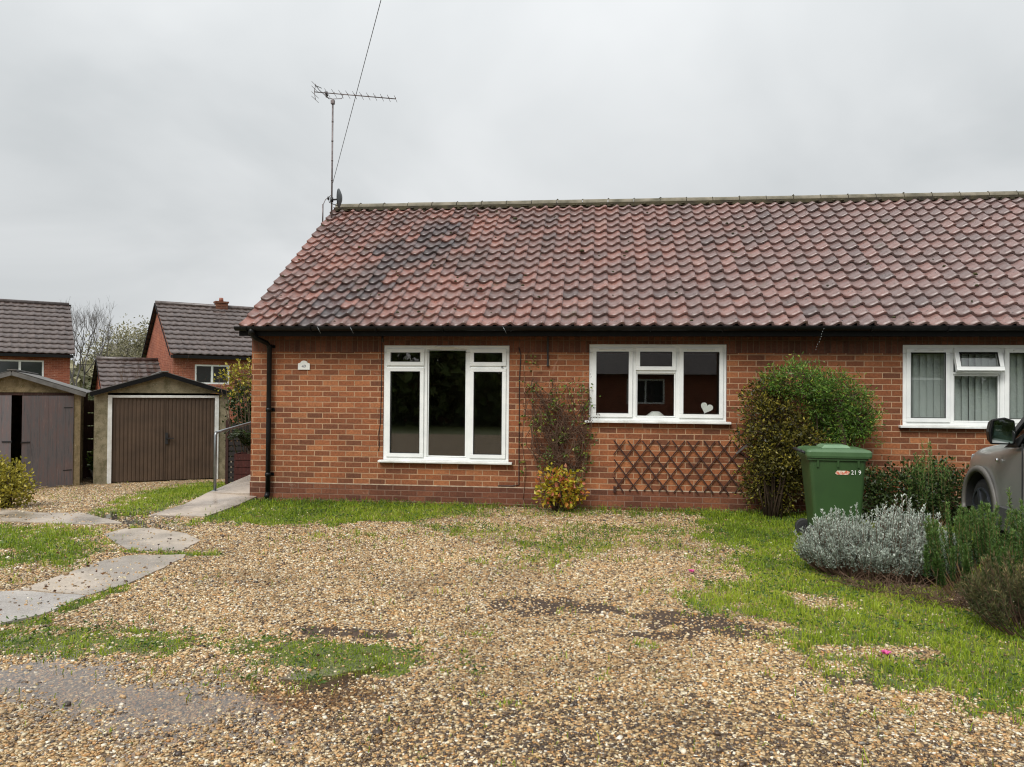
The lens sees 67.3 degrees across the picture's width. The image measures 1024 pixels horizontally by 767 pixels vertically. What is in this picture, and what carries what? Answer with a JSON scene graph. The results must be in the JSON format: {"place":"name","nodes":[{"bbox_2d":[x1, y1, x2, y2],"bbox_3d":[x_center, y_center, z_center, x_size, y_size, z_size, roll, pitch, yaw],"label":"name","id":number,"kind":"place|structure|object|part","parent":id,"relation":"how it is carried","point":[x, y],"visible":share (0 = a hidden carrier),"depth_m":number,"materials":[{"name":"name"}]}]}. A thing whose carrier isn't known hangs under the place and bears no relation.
{"place":"outdoors","nodes":[
{"label":"outdoors","id":0,"kind":"place"},
{"bbox_2d":[0,590,85,624],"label":"path","id":1,"kind":"structure","parent":0,"point":[11,609],"depth_m":5.53,"materials":[{"name":"concrete"}]},
{"bbox_2d":[0,508,121,524],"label":"path","id":2,"kind":"structure","parent":0,"point":[36,517],"depth_m":9.14,"materials":[{"name":"concrete"}]},
{"bbox_2d":[20,554,185,594],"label":"path","id":3,"kind":"structure","parent":0,"point":[122,563],"depth_m":6.40,"materials":[{"name":"concrete"}]},
{"bbox_2d":[104,528,199,551],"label":"path","id":4,"kind":"structure","parent":0,"point":[162,535],"depth_m":7.92,"materials":[{"name":"concrete"}]},
{"bbox_2d":[151,475,256,516],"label":"ramp path","id":5,"kind":"structure","parent":0,"point":[236,494],"depth_m":10.41,"materials":[{"name":"concrete"}]},
{"bbox_2d":[212,422,250,490],"bbox_3d":[-4.088,1.035,12.308,0.088,1.126,2.745,0,-1,6],"label":"handrail","id":6,"kind":"object","parent":5,"relation":"on","point":[215,453],"visible":0.46,"depth_m":10.98,"materials":[{"name":"metal"}]},
{"bbox_2d":[0,412,1023,766],"bbox_3d":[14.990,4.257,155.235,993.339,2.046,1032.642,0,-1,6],"label":"ground","id":7,"kind":"structure","parent":0,"point":[356,664],"depth_m":4.35,"materials":[{"name":"beige gravel"}]},
{"bbox_2d":[2,636,23,641],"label":"puddle","id":8,"kind":"object","parent":7,"relation":"on","point":[11,638],"visible":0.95,"depth_m":4.82,"materials":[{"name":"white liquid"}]},
{"bbox_2d":[0,451,51,508],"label":"golden bush","id":9,"kind":"object","parent":7,"relation":"on","point":[11,493],"visible":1,"depth_m":10.28,"materials":[{"name":"yellow plant"}]},
{"bbox_2d":[0,299,74,383],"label":"brick house","id":10,"kind":"structure","parent":7,"relation":"on","point":[37,337],"depth_m":34.15,"materials":[{"name":"brown concrete"}]},
{"bbox_2d":[0,359,43,376],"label":"window","id":11,"kind":"structure","parent":10,"relation":"in","point":[36,366],"depth_m":33.12,"materials":[{"name":"white plastic"}]},
{"bbox_2d":[0,369,89,487],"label":"garage","id":12,"kind":"structure","parent":7,"relation":"on","point":[42,424],"depth_m":16.05,"materials":[{"name":"grey wood"}]},
{"bbox_2d":[0,395,11,485],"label":"door","id":13,"kind":"structure","parent":12,"relation":"in","point":[5,400],"depth_m":15.77,"materials":[{"name":"grey wood"}]},
{"bbox_2d":[20,396,73,487],"bbox_3d":[-9.639,1.202,15.966,0.048,1.899,1.033,0,-1,36],"label":"door","id":14,"kind":"structure","parent":12,"relation":"in","point":[55,432],"depth_m":15.97,"materials":[{"name":"grey wood"}]},
{"bbox_2d":[70,332,82,382],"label":"bare tree","id":15,"kind":"object","parent":7,"relation":"on","point":[76,356],"visible":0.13,"depth_m":50.49,"materials":[{"name":"grey plant"}]},
{"bbox_2d":[70,380,93,438],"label":"background hedge","id":16,"kind":"object","parent":7,"relation":"on","point":[90,397],"visible":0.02,"depth_m":45.03,"materials":[{"name":"green plant"}]},
{"bbox_2d":[70,356,94,399],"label":"distant tree belt","id":17,"kind":"object","parent":7,"relation":"on","point":[88,376],"visible":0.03,"depth_m":114.21,"materials":[{"name":"green plant"}]},
{"bbox_2d":[85,449,92,479],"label":"shrub","id":18,"kind":"object","parent":7,"relation":"on","point":[90,458],"visible":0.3,"depth_m":17.45,"materials":[{"name":"green plant"}]},
{"bbox_2d":[60,298,118,389],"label":"bare tree","id":19,"kind":"object","parent":7,"relation":"on","point":[94,318],"visible":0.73,"depth_m":49.01,"materials":[{"name":"grey plant"}]},
{"bbox_2d":[83,396,112,477],"bbox_3d":[-9.594,1.237,17.873,0.620,1.900,0.080,1,-1,-27],"label":"board fence","id":20,"kind":"object","parent":7,"relation":"on","point":[88,420],"visible":0.38,"depth_m":17.74,"materials":[{"name":"brown wood"}]},
{"bbox_2d":[71,325,143,373],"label":"leafy tree","id":21,"kind":"object","parent":7,"relation":"on","point":[91,356],"visible":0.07,"depth_m":54.98,"materials":[{"name":"green plant"}]},
{"bbox_2d":[106,343,141,356],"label":"distant house","id":22,"kind":"structure","parent":7,"relation":"on","point":[115,346],"depth_m":60.78,"materials":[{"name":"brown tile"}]},
{"bbox_2d":[99,313,149,357],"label":"leafy tree","id":23,"kind":"object","parent":7,"relation":"on","point":[141,338],"visible":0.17,"depth_m":55.56,"materials":[{"name":"green plant"}]},
{"bbox_2d":[89,356,160,395],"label":"brick outbuilding","id":24,"kind":"structure","parent":7,"relation":"on","point":[102,377],"depth_m":34.02,"materials":[{"name":"brown concrete"}]},
{"bbox_2d":[86,511,192,529],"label":"gravel","id":25,"kind":"structure","parent":7,"relation":"on","point":[110,516],"depth_m":9.24,"materials":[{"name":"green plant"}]},
{"bbox_2d":[90,371,229,483],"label":"garage","id":26,"kind":"structure","parent":7,"relation":"on","point":[162,425],"depth_m":17.27,"materials":[{"name":"brown paint"}]},
{"bbox_2d":[111,398,164,481],"bbox_3d":[-8.296,1.245,17.098,1.045,1.850,0.025,1,-1,-27],"label":"door","id":27,"kind":"structure","parent":26,"relation":"in","point":[137,423],"depth_m":17.08,"materials":[{"name":"brown paint"}]},
{"bbox_2d":[165,398,214,479],"bbox_3d":[-7.349,1.258,17.559,1.045,1.850,0.075,1,-1,-27],"label":"door","id":28,"kind":"structure","parent":26,"relation":"in","point":[189,422],"depth_m":17.57,"materials":[{"name":"brown paint"}]},
{"bbox_2d":[108,355,221,387],"bbox_3d":[-11.628,0.857,24.942,4.194,3.716,2.042,0,-1,21],"label":"twiggy shrub","id":29,"kind":"object","parent":7,"relation":"on","point":[148,375],"visible":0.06,"depth_m":24.74,"materials":[{"name":"brown plant"}]},
{"bbox_2d":[141,298,253,441],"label":"brick house","id":30,"kind":"structure","parent":7,"relation":"on","point":[207,339],"depth_m":33.94,"materials":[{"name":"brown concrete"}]},
{"bbox_2d":[195,364,228,383],"bbox_3d":[-12.822,-0.386,32.892,1.400,0.830,0.072,1,-1,-33],"label":"window","id":31,"kind":"structure","parent":30,"relation":"in","point":[205,373],"depth_m":32.83,"materials":[{"name":"white plastic"}]},
{"bbox_2d":[213,357,251,452],"bbox_3d":[-5.316,0.673,15.748,1.724,2.606,0.873,0,-1,6],"label":"yellowing shrub","id":32,"kind":"object","parent":7,"relation":"on","point":[244,381],"visible":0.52,"depth_m":15.68,"materials":[{"name":"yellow plant"}]},
{"bbox_2d":[225,420,250,484],"bbox_3d":[-4.147,1.549,16.410,3.780,1.520,0.120,1,-1,-6],"label":"lattice fence","id":33,"kind":"object","parent":7,"relation":"on","point":[228,457],"visible":0.13,"depth_m":16.19,"materials":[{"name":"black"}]},
{"bbox_2d":[222,380,251,456],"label":"ivy","id":34,"kind":"object","parent":33,"relation":"on","point":[233,405],"visible":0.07,"depth_m":17.12,"materials":[{"name":"green plant"}]},
{"bbox_2d":[234,452,250,480],"bbox_3d":[-4.849,1.599,14.855,0.900,0.510,0.400,1,-1,-4],"label":"wooden planter","id":35,"kind":"object","parent":7,"relation":"on","point":[242,462],"visible":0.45,"depth_m":14.64,"materials":[{"name":"red wood"}]},
{"bbox_2d":[222,428,250,467],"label":"fern","id":36,"kind":"object","parent":35,"relation":"in","point":[244,438],"visible":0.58,"depth_m":14.77,"materials":[{"name":"green plant"}]},
{"bbox_2d":[0,480,1023,766],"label":"grass","id":37,"kind":"structure","parent":7,"relation":"on","point":[166,494],"depth_m":5.90,"materials":[{"name":"green plant"}]},
{"bbox_2d":[0,502,1023,764],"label":"fallen leaves","id":38,"kind":"object","parent":7,"relation":"on","point":[356,598],"visible":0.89,"depth_m":6.29,"materials":[{"name":"brown plant"}]},
{"bbox_2d":[532,462,589,511],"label":"autumn shrub","id":39,"kind":"object","parent":7,"relation":"on","point":[568,483],"visible":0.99,"depth_m":9.97,"materials":[{"name":"yellow plant"}]},
{"bbox_2d":[234,190,1023,517],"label":"brick bungalow","id":40,"kind":"object","parent":7,"relation":"on","point":[392,344],"visible":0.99,"depth_m":10.65,"materials":[{"name":"brown brick"}]},
{"bbox_2d":[311,84,396,221],"bbox_3d":[-2.825,-3.943,13.765,1.470,2.831,0.460,0,-1,2],"label":"television aerial","id":41,"kind":"object","parent":40,"relation":"attached to","point":[326,94],"visible":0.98,"depth_m":13.78,"materials":[{"name":"metal"}]},
{"bbox_2d":[327,189,341,207],"bbox_3d":[-3.148,-3.310,13.735,0.237,0.340,0.225,0,-1,6],"label":"satellite dish","id":42,"kind":"object","parent":41,"relation":"attached to","point":[339,198],"visible":1,"depth_m":13.68,"materials":[{"name":"grey metal"}]},
{"bbox_2d":[378,345,511,464],"bbox_3d":[-0.906,0.283,10.504,1.845,1.605,0.150,0,-1,6],"label":"window","id":43,"kind":"structure","parent":40,"relation":"in","point":[422,366],"depth_m":10.51,"materials":[{"name":"white plastic"}]},
{"bbox_2d":[518,352,538,499],"bbox_3d":[0.226,0.565,10.329,0.292,2.001,0.110,0,-1,6],"label":"wisp of creeper","id":44,"kind":"object","parent":40,"relation":"attached to","point":[524,461],"visible":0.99,"depth_m":10.35,"materials":[{"name":"brown"}]},
{"bbox_2d":[523,373,600,501],"bbox_3d":[0.635,0.751,10.210,1.072,1.780,0.279,0,-1,6],"label":"climbing plant","id":45,"kind":"object","parent":40,"relation":"attached to","point":[555,440],"visible":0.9,"depth_m":10.23,"materials":[{"name":"green plant"}]},
{"bbox_2d":[585,344,730,423],"bbox_3d":[1.922,0.003,10.190,1.899,1.045,0.150,0,-1,6],"label":"window","id":46,"kind":"structure","parent":40,"relation":"in","point":[634,351],"depth_m":10.19,"materials":[{"name":"white plastic"}]},
{"bbox_2d":[613,439,761,494],"bbox_3d":[2.307,1.086,10.105,1.945,0.728,0.031,0,-1,7],"label":"diamond trellis","id":47,"kind":"object","parent":40,"relation":"attached to","point":[737,452],"visible":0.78,"depth_m":10.11,"materials":[{"name":"brown wood"}]},
{"bbox_2d":[701,403,712,413],"bbox_3d":[2.587,0.328,10.213,0.155,0.152,0.020,0,-1,6],"label":"heart ornament","id":48,"kind":"object","parent":40,"relation":"in","point":[705,408],"visible":1,"depth_m":10.20,"materials":[{"name":"white ceramic"}]},
{"bbox_2d":[898,345,1023,428],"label":"window","id":49,"kind":"structure","parent":40,"relation":"in","point":[1002,371],"depth_m":9.77,"materials":[{"name":"white plastic"}]},
{"bbox_2d":[911,353,1023,420],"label":"vertical blind","id":50,"kind":"object","parent":40,"relation":"attached to","point":[927,384],"visible":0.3,"depth_m":9.88,"materials":[{"name":"white fabric"}]},
{"bbox_2d":[729,366,833,518],"bbox_3d":[3.352,0.725,9.588,1.260,1.934,0.921,0,-1,6],"label":"privet bush","id":51,"kind":"object","parent":7,"relation":"on","point":[774,461],"visible":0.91,"depth_m":9.55,"materials":[{"name":"green plant"}]},
{"bbox_2d":[753,350,888,468],"bbox_3d":[3.816,0.642,9.550,1.608,2.099,0.918,0,-1,6],"label":"feathery bush","id":52,"kind":"object","parent":7,"relation":"on","point":[848,421],"visible":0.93,"depth_m":9.47,"materials":[{"name":"green plant"}]},
{"bbox_2d":[792,443,871,537],"bbox_3d":[3.400,1.161,8.222,0.706,1.021,0.558,0,-1,9],"label":"wheelie bin","id":53,"kind":"object","parent":7,"relation":"on","point":[833,474],"visible":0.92,"depth_m":8.00,"materials":[{"name":"green plastic"}]},
{"bbox_2d":[793,493,977,584],"bbox_3d":[3.234,1.300,6.696,1.506,0.717,1.179,0,-1,6],"label":"silver shrub","id":54,"kind":"object","parent":7,"relation":"on","point":[846,545],"visible":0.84,"depth_m":6.49,"materials":[{"name":"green plant"}]},
{"bbox_2d":[881,649,890,654],"bbox_3d":[2.221,1.596,4.575,0.059,0.027,0.059,1,-1,-32],"label":"pink blossom","id":55,"kind":"object","parent":7,"relation":"on","point":[886,652],"visible":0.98,"depth_m":4.57,"materials":[{"name":"pink plant"}]},
{"bbox_2d":[808,560,1023,621],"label":"dead stems","id":56,"kind":"object","parent":7,"relation":"on","point":[902,593],"visible":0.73,"depth_m":5.93,"materials":[{"name":"brown"}]},
{"bbox_2d":[862,452,973,524],"bbox_3d":[4.810,1.284,9.368,2.288,0.892,0.854,0,-1,6],"label":"hedge","id":57,"kind":"object","parent":7,"relation":"on","point":[872,488],"visible":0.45,"depth_m":9.25,"materials":[{"name":"green plant"}]},
{"bbox_2d":[905,440,952,525],"bbox_3d":[4.964,1.181,9.177,0.572,1.030,0.400,0,-1,6],"label":"tall weed","id":58,"kind":"object","parent":7,"relation":"on","point":[921,484],"visible":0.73,"depth_m":9.12,"materials":[{"name":"green plant"}]},
{"bbox_2d":[915,487,1023,603],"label":"rosemary bush","id":59,"kind":"object","parent":7,"relation":"on","point":[989,542],"visible":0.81,"depth_m":6.03,"materials":[{"name":"green plant"}]},
{"bbox_2d":[954,547,1023,638],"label":"dry shrub","id":60,"kind":"object","parent":7,"relation":"on","point":[986,595],"visible":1,"depth_m":5.14,"materials":[{"name":"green plant"}]},
{"bbox_2d":[961,416,1023,540],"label":"parked car","id":61,"kind":"object","parent":7,"relation":"on","point":[994,472],"visible":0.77,"depth_m":7.72,"materials":[{"name":"grey paint"}]},
{"bbox_3d":[4.810,0.223,6.331,0.173,0.691,2.713,0,-1,10],"label":"side window","id":62,"kind":"part","parent":61,"relation":"part of","materials":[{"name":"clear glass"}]},
{"bbox_3d":[3.394,-2.833,-5.139,1.000,9.340,0.260,0,-1,6],"label":"telegraph pole","id":63,"kind":"object","parent":7,"relation":"on","visible":0},
{"bbox_2d":[333,0,380,180],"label":"overhead wire","id":64,"kind":"object","parent":63,"relation":"attached to","point":[358,84],"visible":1,"depth_m":10.67,"materials":[{"name":"black metal"}]},
{"bbox_2d":[0,0,1023,364],"label":"sky","id":65,"kind":"structure","parent":0,"point":[151,151],"materials":[{"name":"grey"}]},
{"bbox_3d":[1.968,1.261,10.644,1.000,0.645,0.360,0,-1,6],"label":"console table","id":66,"kind":"object","parent":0,"visible":0},
{"bbox_2d":[646,411,663,415],"bbox_3d":[1.960,0.657,10.531,0.340,0.550,0.340,0,-1,6],"label":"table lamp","id":67,"kind":"object","parent":66,"relation":"on","point":[654,413],"visible":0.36,"depth_m":10.46,"materials":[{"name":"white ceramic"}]}
]}

